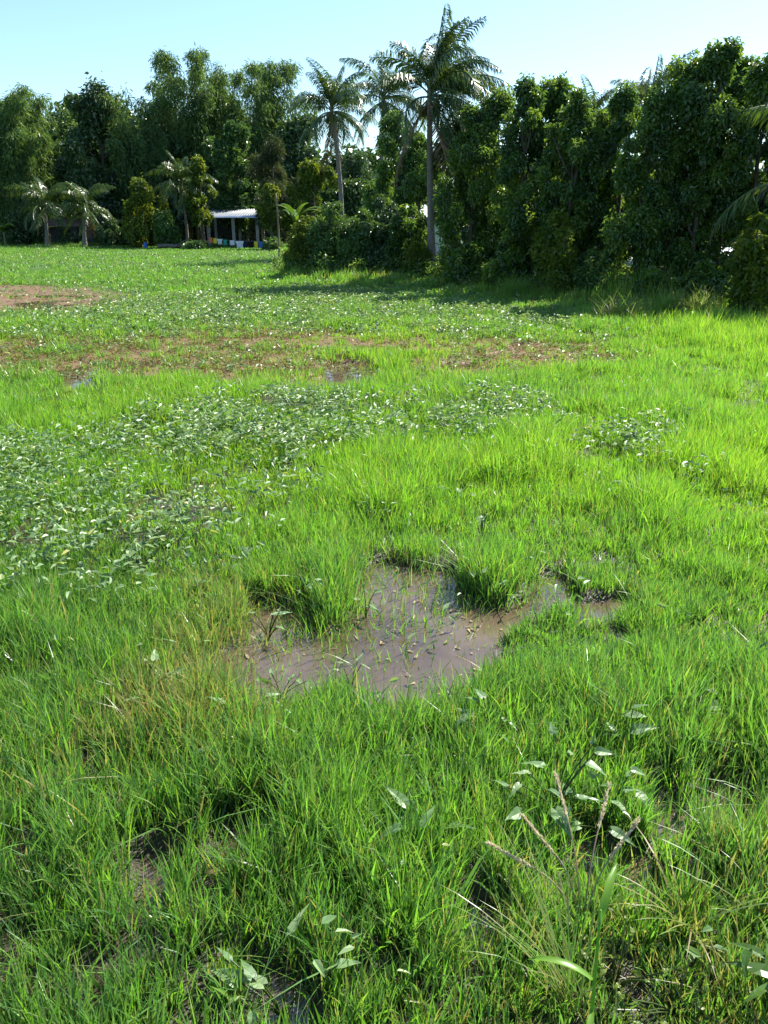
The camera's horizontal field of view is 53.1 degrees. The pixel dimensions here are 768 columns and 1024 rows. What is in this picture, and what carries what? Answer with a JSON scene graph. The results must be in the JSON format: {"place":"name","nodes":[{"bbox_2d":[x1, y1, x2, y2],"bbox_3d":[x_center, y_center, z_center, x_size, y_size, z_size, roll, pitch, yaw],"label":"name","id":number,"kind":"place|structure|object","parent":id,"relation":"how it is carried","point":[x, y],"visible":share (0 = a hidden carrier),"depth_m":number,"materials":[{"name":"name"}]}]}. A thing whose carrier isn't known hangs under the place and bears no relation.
{"place":"outdoors","nodes":[
{"label":"outdoors","id":0,"kind":"place"},
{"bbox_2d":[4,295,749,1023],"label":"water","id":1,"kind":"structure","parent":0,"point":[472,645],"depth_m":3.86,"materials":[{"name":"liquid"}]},
{"bbox_2d":[247,606,291,639],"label":"water weed","id":2,"kind":"object","parent":1,"relation":"on","point":[279,612],"visible":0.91,"depth_m":3.94,"materials":[{"name":"green plant"}]},
{"bbox_2d":[242,668,310,702],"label":"water weed","id":3,"kind":"object","parent":1,"relation":"on","point":[265,680],"visible":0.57,"depth_m":3.45,"materials":[{"name":"green plant"}]},
{"bbox_2d":[207,904,360,1023],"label":"water weed","id":4,"kind":"object","parent":1,"relation":"on","point":[249,968],"visible":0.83,"depth_m":2.06,"materials":[{"name":"green plant"}]},
{"bbox_2d":[333,653,369,690],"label":"water weed","id":5,"kind":"object","parent":1,"relation":"on","point":[358,658],"visible":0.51,"depth_m":3.52,"materials":[{"name":"green plant"}]},
{"bbox_2d":[354,589,383,617],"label":"water weed","id":6,"kind":"object","parent":1,"relation":"on","point":[372,605],"visible":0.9,"depth_m":4.13,"materials":[{"name":"green plant"}]},
{"bbox_2d":[0,239,767,1023],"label":"ground","id":7,"kind":"structure","parent":0,"point":[160,842],"depth_m":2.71,"materials":[{"name":"green plant"}]},
{"bbox_2d":[0,220,19,245],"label":"banana plant","id":8,"kind":"object","parent":7,"relation":"on","point":[3,228],"visible":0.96,"depth_m":66.57,"materials":[{"name":"green plant"}]},
{"bbox_2d":[0,82,48,239],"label":"bamboo clump","id":9,"kind":"object","parent":7,"relation":"on","point":[18,140],"visible":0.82,"depth_m":67.95,"materials":[{"name":"green plant"}]},
{"bbox_2d":[0,207,49,244],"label":"shrub","id":10,"kind":"object","parent":7,"relation":"on","point":[21,234],"visible":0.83,"depth_m":67.55,"materials":[{"name":"green plant"}]},
{"bbox_2d":[4,177,78,245],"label":"coconut palm","id":11,"kind":"object","parent":7,"relation":"on","point":[36,196],"visible":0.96,"depth_m":65.43,"materials":[{"name":"green plant"}]},
{"bbox_2d":[23,93,65,241],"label":"bamboo clump","id":12,"kind":"object","parent":7,"relation":"on","point":[46,178],"visible":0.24,"depth_m":74.49,"materials":[{"name":"green plant"}]},
{"bbox_2d":[40,103,98,232],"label":"broadleaf tree","id":13,"kind":"object","parent":7,"relation":"on","point":[66,121],"visible":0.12,"depth_m":76.78,"materials":[{"name":"green plant"}]},
{"bbox_2d":[57,229,81,243],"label":"shrub","id":14,"kind":"object","parent":7,"relation":"on","point":[74,238],"visible":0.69,"depth_m":69.63,"materials":[{"name":"green plant"}]},
{"bbox_2d":[39,579,111,615],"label":"water weed","id":15,"kind":"object","parent":7,"relation":"on","point":[102,582],"visible":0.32,"depth_m":4.12,"materials":[{"name":"green plant"}]},
{"bbox_2d":[55,181,115,245],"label":"coconut palm","id":16,"kind":"object","parent":7,"relation":"on","point":[83,198],"visible":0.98,"depth_m":65.87,"materials":[{"name":"green plant"}]},
{"bbox_2d":[48,218,123,241],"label":"block house","id":17,"kind":"structure","parent":7,"relation":"on","point":[54,232],"depth_m":71.44,"materials":[{"name":"concrete"}]},
{"bbox_2d":[52,71,145,226],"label":"broadleaf tree","id":18,"kind":"object","parent":7,"relation":"on","point":[87,171],"visible":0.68,"depth_m":69.96,"materials":[{"name":"green plant"}]},
{"bbox_2d":[93,217,132,245],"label":"shrub","id":19,"kind":"object","parent":7,"relation":"on","point":[112,235],"visible":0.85,"depth_m":67.75,"materials":[{"name":"green plant"}]},
{"bbox_2d":[97,82,170,239],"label":"bamboo clump","id":20,"kind":"object","parent":7,"relation":"on","point":[154,139],"visible":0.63,"depth_m":71.72,"materials":[{"name":"green plant"}]},
{"bbox_2d":[117,172,168,247],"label":"broadleaf tree","id":21,"kind":"object","parent":7,"relation":"on","point":[138,228],"visible":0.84,"depth_m":65.51,"materials":[{"name":"green plant"}]},
{"bbox_2d":[123,643,185,701],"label":"water weed","id":22,"kind":"object","parent":7,"relation":"on","point":[154,656],"visible":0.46,"depth_m":3.37,"materials":[{"name":"green plant"}]},
{"bbox_2d":[151,207,182,247],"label":"shrub","id":23,"kind":"object","parent":7,"relation":"on","point":[165,227],"visible":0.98,"depth_m":64.65,"materials":[{"name":"green plant"}]},
{"bbox_2d":[149,121,194,241],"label":"broadleaf tree","id":24,"kind":"object","parent":7,"relation":"on","point":[178,220],"visible":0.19,"depth_m":75.37,"materials":[{"name":"green plant"}]},
{"bbox_2d":[145,149,218,241],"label":"coconut palm","id":25,"kind":"object","parent":7,"relation":"on","point":[179,170],"visible":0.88,"depth_m":64.33,"materials":[{"name":"green plant"}]},
{"bbox_2d":[142,41,234,240],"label":"bamboo clump","id":26,"kind":"object","parent":7,"relation":"on","point":[194,128],"visible":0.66,"depth_m":73.14,"materials":[{"name":"green plant"}]},
{"bbox_2d":[181,239,208,249],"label":"shrub","id":27,"kind":"object","parent":7,"relation":"on","point":[195,244],"visible":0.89,"depth_m":62.28,"materials":[{"name":"green plant"}]},
{"bbox_2d":[182,153,217,241],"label":"broadleaf tree","id":28,"kind":"object","parent":7,"relation":"on","point":[202,216],"visible":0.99,"depth_m":64.29,"materials":[{"name":"green plant"}]},
{"bbox_2d":[198,135,234,228],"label":"broadleaf tree","id":29,"kind":"object","parent":7,"relation":"on","point":[211,145],"visible":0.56,"depth_m":69.99,"materials":[{"name":"green plant"}]},
{"bbox_2d":[187,61,252,185],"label":"bamboo clump","id":30,"kind":"object","parent":7,"relation":"on","point":[237,83],"visible":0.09,"depth_m":78.31,"materials":[{"name":"green plant"}]},
{"bbox_2d":[174,693,283,754],"bbox_3d":[-0.595,0.867,3.017,0.436,0.195,0.259,-4,21,-11],"label":"water weed","id":31,"kind":"object","parent":7,"relation":"on","point":[271,695],"visible":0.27,"depth_m":3.07,"materials":[{"name":"green plant"}]},
{"bbox_2d":[203,119,261,206],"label":"broadleaf tree","id":32,"kind":"object","parent":7,"relation":"on","point":[235,150],"visible":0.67,"depth_m":70.16,"materials":[{"name":"green plant"}]},
{"bbox_2d":[207,209,264,244],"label":"shed","id":33,"kind":"structure","parent":7,"relation":"on","point":[218,214],"depth_m":69.75,"materials":[{"name":"metal"}]},
{"bbox_2d":[211,188,266,241],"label":"shrub","id":34,"kind":"object","parent":7,"relation":"on","point":[242,200],"visible":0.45,"depth_m":70.54,"materials":[{"name":"green plant"}]},
{"bbox_2d":[199,58,288,192],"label":"bamboo clump","id":35,"kind":"object","parent":7,"relation":"on","point":[260,131],"visible":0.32,"depth_m":74.25,"materials":[{"name":"green plant"}]},
{"bbox_2d":[255,183,288,238],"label":"broadleaf tree","id":36,"kind":"object","parent":7,"relation":"on","point":[268,220],"visible":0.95,"depth_m":61.02,"materials":[{"name":"green plant"}]},
{"bbox_2d":[261,236,283,249],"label":"shrub","id":37,"kind":"object","parent":7,"relation":"on","point":[270,243],"visible":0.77,"depth_m":60.47,"materials":[{"name":"green plant"}]},
{"bbox_2d":[245,133,307,243],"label":"feathery tree","id":38,"kind":"object","parent":7,"relation":"on","point":[262,166],"visible":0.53,"depth_m":66.10,"materials":[{"name":"green plant"}]},
{"bbox_2d":[275,193,279,259],"bbox_3d":[-5.205,-13.700,37.754,0.156,3.592,0.107,0,21,0],"label":"wooden pole","id":39,"kind":"object","parent":7,"relation":"on","point":[278,225],"visible":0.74,"depth_m":37.60,"materials":[{"name":"brown wood"}]},
{"bbox_2d":[243,56,315,154],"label":"bamboo clump","id":40,"kind":"object","parent":7,"relation":"on","point":[289,72],"visible":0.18,"depth_m":75.14,"materials":[{"name":"green plant"}]},
{"bbox_2d":[274,202,320,222],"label":"banana plant","id":41,"kind":"object","parent":7,"relation":"on","point":[294,214],"visible":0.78,"depth_m":59.35,"materials":[{"name":"green plant"}]},
{"bbox_2d":[280,215,326,271],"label":"shrub","id":42,"kind":"object","parent":7,"relation":"on","point":[297,242],"visible":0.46,"depth_m":28.74,"materials":[{"name":"green plant"}]},
{"bbox_2d":[264,109,346,241],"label":"broadleaf tree","id":43,"kind":"object","parent":7,"relation":"on","point":[297,127],"visible":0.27,"depth_m":73.28,"materials":[{"name":"green plant"}]},
{"bbox_2d":[284,157,338,234],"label":"broadleaf tree","id":44,"kind":"object","parent":7,"relation":"on","point":[312,179],"visible":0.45,"depth_m":62.37,"materials":[{"name":"green plant"}]},
{"bbox_2d":[298,199,354,266],"bbox_3d":[-1.942,-10.243,28.992,2.454,2.856,2.325,0,21,0],"label":"shrub","id":45,"kind":"object","parent":7,"relation":"on","point":[325,233],"visible":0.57,"depth_m":28.28,"materials":[{"name":"green plant"}]},
{"bbox_2d":[0,284,667,382],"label":"brown weed","id":46,"kind":"object","parent":7,"relation":"on","point":[45,355],"visible":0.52,"depth_m":12.49,"materials":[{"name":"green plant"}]},
{"bbox_2d":[288,57,379,217],"bbox_3d":[-2.627,-18.613,41.077,5.104,9.594,4.849,0,21,0],"label":"coconut palm","id":47,"kind":"object","parent":7,"relation":"on","point":[337,94],"visible":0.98,"depth_m":39.85,"materials":[{"name":"green plant"}]},
{"bbox_2d":[319,147,377,223],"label":"broadleaf tree","id":48,"kind":"object","parent":7,"relation":"on","point":[358,176],"visible":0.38,"depth_m":75.73,"materials":[{"name":"green plant"}]},
{"bbox_2d":[333,206,376,267],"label":"shrub","id":49,"kind":"object","parent":7,"relation":"on","point":[346,248],"visible":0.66,"depth_m":27.91,"materials":[{"name":"green plant"}]},
{"bbox_2d":[361,179,392,218],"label":"broadleaf tree","id":50,"kind":"object","parent":7,"relation":"on","point":[367,192],"visible":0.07,"depth_m":38.60,"materials":[{"name":"green plant"}]},
{"bbox_2d":[354,193,408,270],"bbox_3d":[0.138,-10.023,28.105,2.500,3.006,2.311,0,21,0],"label":"shrub","id":51,"kind":"object","parent":7,"relation":"on","point":[378,233],"visible":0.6,"depth_m":27.67,"materials":[{"name":"green plant"}]},
{"bbox_2d":[339,50,426,163],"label":"coconut palm","id":52,"kind":"object","parent":7,"relation":"on","point":[383,104],"visible":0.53,"depth_m":43.77,"materials":[{"name":"green plant"}]},
{"bbox_2d":[0,93,766,247],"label":"woods","id":53,"kind":"object","parent":7,"relation":"on","point":[373,158],"visible":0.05,"depth_m":84.44,"materials":[{"name":"green plant"}]},
{"bbox_2d":[0,247,767,977],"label":"weed cover","id":54,"kind":"object","parent":7,"relation":"on","point":[208,419],"visible":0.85,"depth_m":7.74,"materials":[{"name":"green plant"}]},
{"bbox_2d":[365,109,424,221],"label":"broadleaf tree","id":55,"kind":"object","parent":7,"relation":"on","point":[386,172],"visible":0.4,"depth_m":34.35,"materials":[{"name":"green plant"}]},
{"bbox_2d":[381,203,426,265],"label":"shrub","id":56,"kind":"object","parent":7,"relation":"on","point":[412,227],"visible":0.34,"depth_m":27.27,"materials":[{"name":"green plant"}]},
{"bbox_2d":[401,234,432,274],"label":"shrub","id":57,"kind":"object","parent":7,"relation":"on","point":[414,248],"visible":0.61,"depth_m":26.07,"materials":[{"name":"green plant"}]},
{"bbox_2d":[389,127,445,223],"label":"broadleaf tree","id":58,"kind":"object","parent":7,"relation":"on","point":[412,190],"visible":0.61,"depth_m":33.47,"materials":[{"name":"green plant"}]},
{"bbox_2d":[378,785,475,853],"bbox_3d":[0.141,1.052,2.562,0.331,0.189,0.232,0,21,0],"label":"water weed","id":59,"kind":"object","parent":7,"relation":"on","point":[406,800],"visible":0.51,"depth_m":2.54,"materials":[{"name":"green plant"}]},
{"bbox_2d":[407,205,448,253],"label":"white house","id":60,"kind":"structure","parent":7,"relation":"on","point":[436,230],"depth_m":44.41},
{"bbox_2d":[360,3,514,264],"bbox_3d":[1.655,-11.684,25.217,4.842,7.744,4.660,0,21,0],"label":"coconut palm","id":61,"kind":"object","parent":7,"relation":"on","point":[452,83],"visible":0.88,"depth_m":24.31,"materials":[{"name":"green plant"}]},
{"bbox_2d":[415,113,473,229],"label":"broadleaf tree","id":62,"kind":"object","parent":7,"relation":"on","point":[437,171],"visible":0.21,"depth_m":25.67,"materials":[{"name":"green plant"}]},
{"bbox_2d":[135,488,762,1023],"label":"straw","id":63,"kind":"object","parent":7,"relation":"on","point":[413,682],"visible":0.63,"depth_m":3.86,"materials":[{"name":"plant"}]},
{"bbox_2d":[438,241,488,284],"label":"shrub","id":64,"kind":"object","parent":7,"relation":"on","point":[466,263],"visible":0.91,"depth_m":23.83,"materials":[{"name":"green plant"}]},
{"bbox_2d":[431,101,505,272],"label":"broadleaf tree","id":65,"kind":"object","parent":7,"relation":"on","point":[469,156],"visible":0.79,"depth_m":23.63,"materials":[{"name":"green plant"}]},
{"bbox_2d":[474,514,495,537],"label":"water weed","id":66,"kind":"object","parent":7,"relation":"on","point":[480,521],"visible":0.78,"depth_m":4.97,"materials":[{"name":"green plant"}]},
{"bbox_2d":[452,688,518,742],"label":"water weed","id":67,"kind":"object","parent":7,"relation":"on","point":[482,695],"visible":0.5,"depth_m":3.06,"materials":[{"name":"green plant"}]},
{"bbox_2d":[463,82,528,265],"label":"broadleaf tree","id":68,"kind":"object","parent":7,"relation":"on","point":[503,101],"visible":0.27,"depth_m":23.24,"materials":[{"name":"green plant"}]},
{"bbox_2d":[272,247,735,304],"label":"undergrowth","id":69,"kind":"object","parent":7,"relation":"on","point":[435,269],"visible":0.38,"depth_m":25.75,"materials":[{"name":"green plant"}]},
{"bbox_2d":[481,238,536,287],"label":"shrub","id":70,"kind":"object","parent":7,"relation":"on","point":[493,270],"visible":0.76,"depth_m":22.25,"materials":[{"name":"green plant"}]},
{"bbox_2d":[491,271,540,295],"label":"bank tussock","id":71,"kind":"object","parent":7,"relation":"on","point":[506,288],"visible":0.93,"depth_m":21.12,"materials":[{"name":"green plant"}]},
{"bbox_2d":[485,71,562,276],"bbox_3d":[4.122,-9.170,22.003,2.254,6.076,2.074,18,27,40],"label":"broadleaf tree","id":72,"kind":"object","parent":7,"relation":"on","point":[519,135],"visible":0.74,"depth_m":21.64,"materials":[{"name":"green plant"}]},
{"bbox_2d":[445,809,613,1017],"bbox_3d":[0.390,1.079,2.103,0.423,0.418,0.460,15,25,35],"label":"grass tussock","id":73,"kind":"object","parent":7,"relation":"on","point":[563,969],"depth_m":2.06,"materials":[{"name":"plant"}]},
{"bbox_2d":[518,71,575,276],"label":"broadleaf tree","id":74,"kind":"object","parent":7,"relation":"on","point":[557,94],"visible":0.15,"depth_m":21.84,"materials":[{"name":"green plant"}]},
{"bbox_2d":[525,207,581,293],"bbox_3d":[4.738,-6.917,20.566,1.573,2.288,1.406,-13,24,-32],"label":"shrub","id":75,"kind":"object","parent":7,"relation":"on","point":[553,261],"visible":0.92,"depth_m":20.30,"materials":[{"name":"green plant"}]},
{"bbox_2d":[494,723,615,839],"bbox_3d":[0.588,0.950,2.667,0.423,0.300,0.442,0,21,0],"label":"water weed","id":76,"kind":"object","parent":7,"relation":"on","point":[600,750],"visible":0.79,"depth_m":2.64,"materials":[{"name":"green plant"}]},
{"bbox_2d":[485,770,640,922],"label":"seeding grass","id":77,"kind":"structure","parent":7,"relation":"on","point":[533,828],"depth_m":2.24,"materials":[{"name":"plant"}]},
{"bbox_2d":[531,85,606,262],"bbox_3d":[5.056,-8.724,21.032,2.000,5.167,1.811,0,21,0],"label":"broadleaf tree","id":78,"kind":"object","parent":7,"relation":"on","point":[577,167],"visible":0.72,"depth_m":20.73,"materials":[{"name":"green plant"}]},
{"bbox_2d":[528,863,616,1023],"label":"reed","id":79,"kind":"object","parent":7,"relation":"on","point":[607,892],"visible":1,"depth_m":1.81,"materials":[{"name":"green plant"}]},
{"bbox_2d":[567,246,616,291],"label":"shrub","id":80,"kind":"object","parent":7,"relation":"on","point":[588,264],"visible":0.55,"depth_m":20.13,"materials":[{"name":"green plant"}]},
{"bbox_2d":[561,105,623,253],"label":"broadleaf tree","id":81,"kind":"object","parent":7,"relation":"on","point":[600,114],"visible":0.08,"depth_m":21.05,"materials":[{"name":"green plant"}]},
{"bbox_2d":[580,74,618,113],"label":"coconut palm","id":82,"kind":"object","parent":7,"relation":"on","point":[597,102],"visible":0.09,"depth_m":25.58,"materials":[{"name":"green plant"}]},
{"bbox_2d":[558,766,655,847],"bbox_3d":[0.771,1.026,2.628,0.258,0.230,0.322,15,25,35],"label":"water weed","id":83,"kind":"object","parent":7,"relation":"on","point":[619,833],"visible":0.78,"depth_m":2.64,"materials":[{"name":"green plant"}]},
{"bbox_2d":[584,287,653,317],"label":"bank tussock","id":84,"kind":"object","parent":7,"relation":"on","point":[617,310],"visible":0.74,"depth_m":16.40,"materials":[{"name":"green plant"}]},
{"bbox_2d":[585,79,655,271],"bbox_3d":[6.499,-8.890,21.194,2.209,5.368,2.123,8,22,21],"label":"broadleaf tree","id":85,"kind":"object","parent":7,"relation":"on","point":[623,110],"visible":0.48,"depth_m":20.54,"materials":[{"name":"green plant"}]},
{"bbox_2d":[563,907,684,1023],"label":"creeping plant","id":86,"kind":"object","parent":7,"relation":"on","point":[619,995],"visible":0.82,"depth_m":2.09,"materials":[{"name":"green plant"}]},
{"bbox_2d":[602,704,658,751],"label":"water weed","id":87,"kind":"object","parent":7,"relation":"on","point":[634,714],"visible":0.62,"depth_m":2.98,"materials":[{"name":"green plant"}]},
{"bbox_2d":[597,83,687,275],"bbox_3d":[6.430,-7.909,19.155,1.928,4.940,1.912,0,21,0],"label":"broadleaf tree","id":88,"kind":"object","parent":7,"relation":"on","point":[634,227],"visible":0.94,"depth_m":18.73,"materials":[{"name":"green plant"}]},
{"bbox_2d":[624,265,677,302],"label":"shrub","id":89,"kind":"object","parent":7,"relation":"on","point":[658,276],"visible":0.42,"depth_m":18.55,"materials":[{"name":"green plant"}]},
{"bbox_2d":[606,48,697,148],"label":"coconut palm","id":90,"kind":"object","parent":7,"relation":"on","point":[643,87],"visible":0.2,"depth_m":23.11,"materials":[{"name":"green plant"}]},
{"bbox_2d":[625,46,719,276],"bbox_3d":[7.420,-8.336,19.271,2.345,5.671,2.193,0,21,0],"label":"broadleaf tree","id":91,"kind":"object","parent":7,"relation":"on","point":[679,212],"visible":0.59,"depth_m":18.68,"materials":[{"name":"green plant"}]},
{"bbox_2d":[600,942,753,1023],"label":"creeping plant","id":92,"kind":"object","parent":7,"relation":"on","point":[636,974],"visible":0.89,"depth_m":2.02,"materials":[{"name":"grass"},{"name":"green leaf"}]},
{"bbox_2d":[606,818,767,978],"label":"grass tussock","id":93,"kind":"object","parent":7,"relation":"on","point":[719,910],"depth_m":2.22,"materials":[{"name":"plant"}]},
{"bbox_2d":[654,282,737,313],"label":"bank tussock","id":94,"kind":"object","parent":7,"relation":"on","point":[689,304],"visible":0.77,"depth_m":16.85,"materials":[{"name":"green plant"}]},
{"bbox_2d":[674,258,730,296],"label":"shrub","id":95,"kind":"object","parent":7,"relation":"on","point":[704,272],"visible":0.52,"depth_m":18.27,"materials":[{"name":"green plant"}]},
{"bbox_2d":[661,36,746,276],"bbox_3d":[7.736,-8.140,18.679,1.715,5.979,2.014,11,23,28],"label":"broadleaf tree","id":96,"kind":"object","parent":7,"relation":"on","point":[713,121],"visible":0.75,"depth_m":18.00,"materials":[{"name":"green plant"}]},
{"bbox_2d":[649,807,767,934],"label":"grass tussock","id":97,"kind":"object","parent":7,"relation":"on","point":[759,886],"depth_m":2.30,"materials":[{"name":"plant"}]},
{"bbox_2d":[700,679,745,710],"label":"water weed","id":98,"kind":"object","parent":7,"relation":"on","point":[713,704],"visible":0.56,"depth_m":3.18,"materials":[{"name":"green plant"}]},
{"bbox_2d":[701,54,766,270],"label":"broadleaf tree","id":99,"kind":"object","parent":7,"relation":"on","point":[736,88],"visible":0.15,"depth_m":19.11,"materials":[{"name":"green plant"}]},
{"bbox_2d":[706,52,767,275],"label":"broadleaf tree","id":100,"kind":"object","parent":7,"relation":"on","point":[736,174],"visible":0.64,"depth_m":18.18,"materials":[{"name":"green plant"}]},
{"bbox_2d":[707,103,767,246],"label":"coconut palm","id":101,"kind":"object","parent":7,"relation":"on","point":[758,114],"visible":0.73,"depth_m":17.22,"materials":[{"name":"green plant"}]},
{"bbox_2d":[724,209,767,314],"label":"shrub","id":102,"kind":"object","parent":7,"relation":"on","point":[747,265],"visible":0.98,"depth_m":15.81,"materials":[{"name":"green leaf"},{"name":"bark"}]},
{"bbox_2d":[725,942,767,1022],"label":"leafy plant","id":103,"kind":"object","parent":7,"relation":"on","point":[753,967],"visible":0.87,"depth_m":1.94,"materials":[{"name":"green plant"}]},
{"bbox_2d":[759,136,767,234],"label":"broadleaf tree","id":104,"kind":"object","parent":7,"relation":"on","point":[763,159],"visible":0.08,"depth_m":19.28,"materials":[{"name":"green plant"}]},
{"bbox_2d":[0,0,767,226],"label":"sky","id":105,"kind":"structure","parent":0,"point":[47,46],"materials":[{"name":"blue"}]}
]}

